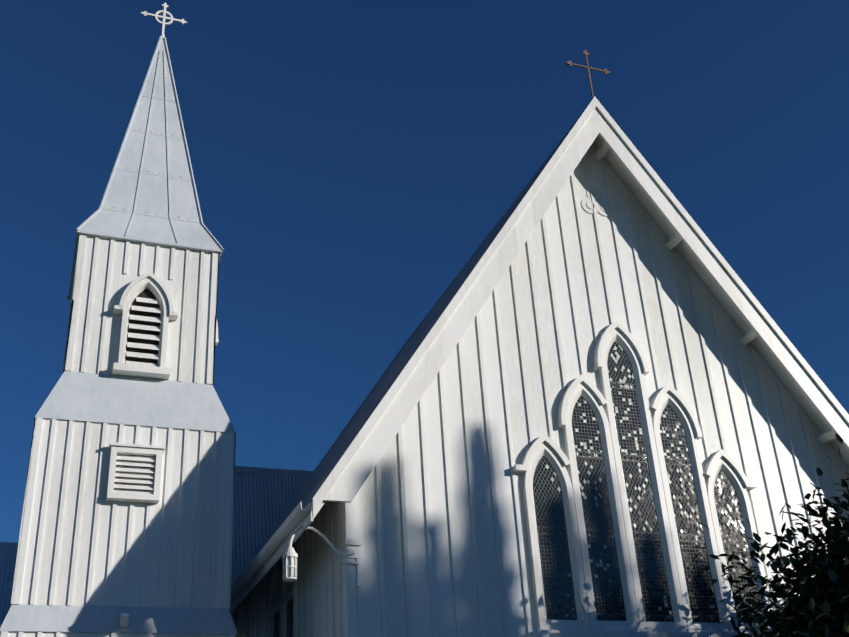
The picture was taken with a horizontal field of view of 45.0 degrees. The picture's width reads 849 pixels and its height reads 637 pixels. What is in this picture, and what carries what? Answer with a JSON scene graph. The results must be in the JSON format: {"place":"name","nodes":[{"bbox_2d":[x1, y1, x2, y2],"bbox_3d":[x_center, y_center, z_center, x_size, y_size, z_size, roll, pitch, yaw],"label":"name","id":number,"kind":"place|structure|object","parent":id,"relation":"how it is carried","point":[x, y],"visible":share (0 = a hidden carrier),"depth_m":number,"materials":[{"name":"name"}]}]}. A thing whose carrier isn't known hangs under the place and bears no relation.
{"place":"outdoors","nodes":[
{"label":"outdoors","id":0,"kind":"place"},
{"bbox_2d":[0,542,17,626],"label":"annex roof","id":1,"kind":"structure","parent":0,"point":[8,553],"depth_m":20.27,"materials":[{"name":"grey metal"}]},
{"bbox_2d":[8,236,228,636],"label":"tower walls","id":2,"kind":"structure","parent":0,"point":[120,281],"depth_m":13.02,"materials":[{"name":"white wood"}]},
{"bbox_2d":[0,234,236,636],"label":"wall battens","id":3,"kind":"object","parent":2,"relation":"attached to","point":[33,461],"visible":0.56,"depth_m":13.04,"materials":[{"name":"white wood"}]},
{"bbox_2d":[0,371,237,633],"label":"tower skirts","id":4,"kind":"object","parent":2,"relation":"attached to","point":[102,398],"visible":0.47,"depth_m":13.37,"materials":[{"name":"white metal"}]},
{"bbox_2d":[120,613,128,625],"bbox_3d":[-3.557,3.574,12.142,0.090,0.151,0.203,7,-29,-19],"label":"floodlight","id":5,"kind":"object","parent":4,"relation":"on","point":[124,618],"visible":1,"depth_m":12.08,"materials":[{"name":"grey metal"}]},
{"bbox_2d":[68,39,222,299],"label":"spire roof","id":6,"kind":"structure","parent":2,"relation":"on","point":[152,197],"depth_m":15.88,"materials":[{"name":"white metal"}]},
{"bbox_2d":[66,36,223,298],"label":"spire seams","id":7,"kind":"object","parent":6,"relation":"attached to","point":[140,172],"visible":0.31,"depth_m":16.36,"materials":[{"name":"white metal"}]},
{"bbox_2d":[140,2,187,38],"bbox_3d":[-4.645,-5.303,18.276,0.830,0.885,0.095,7,-29,-19],"label":"cross","id":8,"kind":"object","parent":6,"relation":"on","point":[163,17],"visible":0.94,"depth_m":18.29,"materials":[{"name":"white paint"}]},
{"bbox_2d":[106,272,218,503],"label":"louver frames","id":9,"kind":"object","parent":2,"relation":"attached to","point":[137,454],"visible":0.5,"depth_m":13.96,"materials":[{"name":"white wood"}]},
{"bbox_2d":[116,289,160,489],"bbox_3d":[-3.498,1.232,14.484,0.541,3.175,2.138,-15,-30,20],"label":"louver opening","id":10,"kind":"object","parent":9,"relation":"in","point":[146,293],"visible":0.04,"depth_m":14.37,"materials":[{"name":"black"}]},
{"bbox_2d":[231,466,312,585],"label":"corrugated roof","id":11,"kind":"structure","parent":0,"point":[264,498],"depth_m":20.87,"materials":[{"name":"metal"}]},
{"bbox_2d":[0,0,848,542],"label":"sky","id":12,"kind":"structure","parent":0,"point":[349,159],"materials":[{"name":"blue"}]},
{"label":"ground","id":13,"kind":"structure","parent":0,"visible":0},
{"bbox_2d":[249,143,848,636],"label":"nave walls","id":14,"kind":"structure","parent":13,"relation":"on","point":[421,619],"depth_m":13.85,"materials":[{"name":"white wood"}]},
{"bbox_2d":[231,538,299,636],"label":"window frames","id":15,"kind":"structure","parent":14,"relation":"attached to","point":[282,593],"depth_m":14.49,"materials":[{"name":"white paint"}]},
{"bbox_2d":[229,502,312,613],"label":"eave gutters","id":16,"kind":"object","parent":14,"relation":"on","point":[269,555],"visible":0.54,"depth_m":12.73,"materials":[{"name":"white paint"}]},
{"bbox_2d":[274,598,292,636],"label":"side window glass","id":17,"kind":"object","parent":14,"relation":"attached to","point":[289,619],"visible":0.21,"depth_m":13.90,"materials":[{"name":"black glass"}]},
{"bbox_2d":[252,501,346,636],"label":"wall battens","id":18,"kind":"object","parent":14,"relation":"attached to","point":[325,577],"depth_m":12.62,"materials":[{"name":"white paint"}]},
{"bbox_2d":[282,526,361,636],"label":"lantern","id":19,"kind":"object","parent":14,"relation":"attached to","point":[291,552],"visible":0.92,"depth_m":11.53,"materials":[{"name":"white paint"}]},
{"bbox_2d":[285,557,294,577],"bbox_3d":[-1.485,2.752,11.317,0.120,0.220,0.117,7,-29,-19],"label":"lantern glass","id":20,"kind":"object","parent":19,"relation":"attached to","point":[289,568],"visible":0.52,"depth_m":11.27,"materials":[{"name":"white glass"}]},
{"bbox_2d":[232,100,591,584],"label":"nave roof sheets","id":21,"kind":"object","parent":14,"relation":"on","point":[309,489],"visible":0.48,"depth_m":16.27,"materials":[{"name":"grey metal"}]},
{"bbox_2d":[312,96,848,515],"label":"barge boards","id":22,"kind":"object","parent":14,"relation":"attached to","point":[349,474],"visible":1,"depth_m":14.56,"materials":[{"name":"white paint"}]},
{"bbox_2d":[313,134,848,518],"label":"roof soffit","id":23,"kind":"structure","parent":14,"relation":"on","point":[730,309],"depth_m":15.45,"materials":[{"name":"white wood"}]},
{"bbox_2d":[565,49,610,98],"bbox_3d":[2.602,-3.866,16.210,0.810,1.005,0.024,7,-29,-19],"label":"cross","id":24,"kind":"object","parent":14,"relation":"attached to","point":[587,67],"visible":0.98,"depth_m":16.24,"materials":[{"name":"metal"}]},
{"bbox_2d":[581,187,610,215],"bbox_3d":[2.614,-1.789,15.606,0.532,0.500,0.023,7,-29,-19],"label":"wall ornament","id":25,"kind":"object","parent":14,"relation":"attached to","point":[602,207],"visible":0.96,"depth_m":15.58,"materials":[{"name":"white wood"}]},
{"bbox_2d":[345,152,848,636],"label":"gable battens","id":26,"kind":"object","parent":14,"relation":"attached to","point":[352,521],"visible":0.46,"depth_m":13.85,"materials":[{"name":"white wood"}]},
{"bbox_2d":[513,321,755,489],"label":"window hood moldings","id":27,"kind":"structure","parent":14,"relation":"attached to","point":[523,466],"depth_m":14.06,"materials":[{"name":"white wood"}]},
{"bbox_2d":[523,328,778,636],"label":"gable window frames","id":28,"kind":"structure","parent":14,"relation":"in","point":[588,624],"depth_m":13.13,"materials":[{"name":"white wood"}]},
{"bbox_2d":[533,340,763,623],"bbox_3d":[2.810,2.034,13.582,3.130,3.910,0.001,7,-29,-19],"label":"gable window glass","id":29,"kind":"object","parent":28,"relation":"in","point":[559,596],"visible":0.94,"depth_m":13.26,"materials":[{"name":"glass"}]},
{"bbox_2d":[594,143,835,444],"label":"roof brackets","id":30,"kind":"object","parent":14,"relation":"attached to","point":[602,152],"visible":0.19,"depth_m":15.33,"materials":[{"name":"white paint"}]},
{"bbox_2d":[691,433,848,636],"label":"tree","id":31,"kind":"object","parent":13,"relation":"on","point":[823,601],"depth_m":10.51,"materials":[{"name":"green plant"}]}
]}

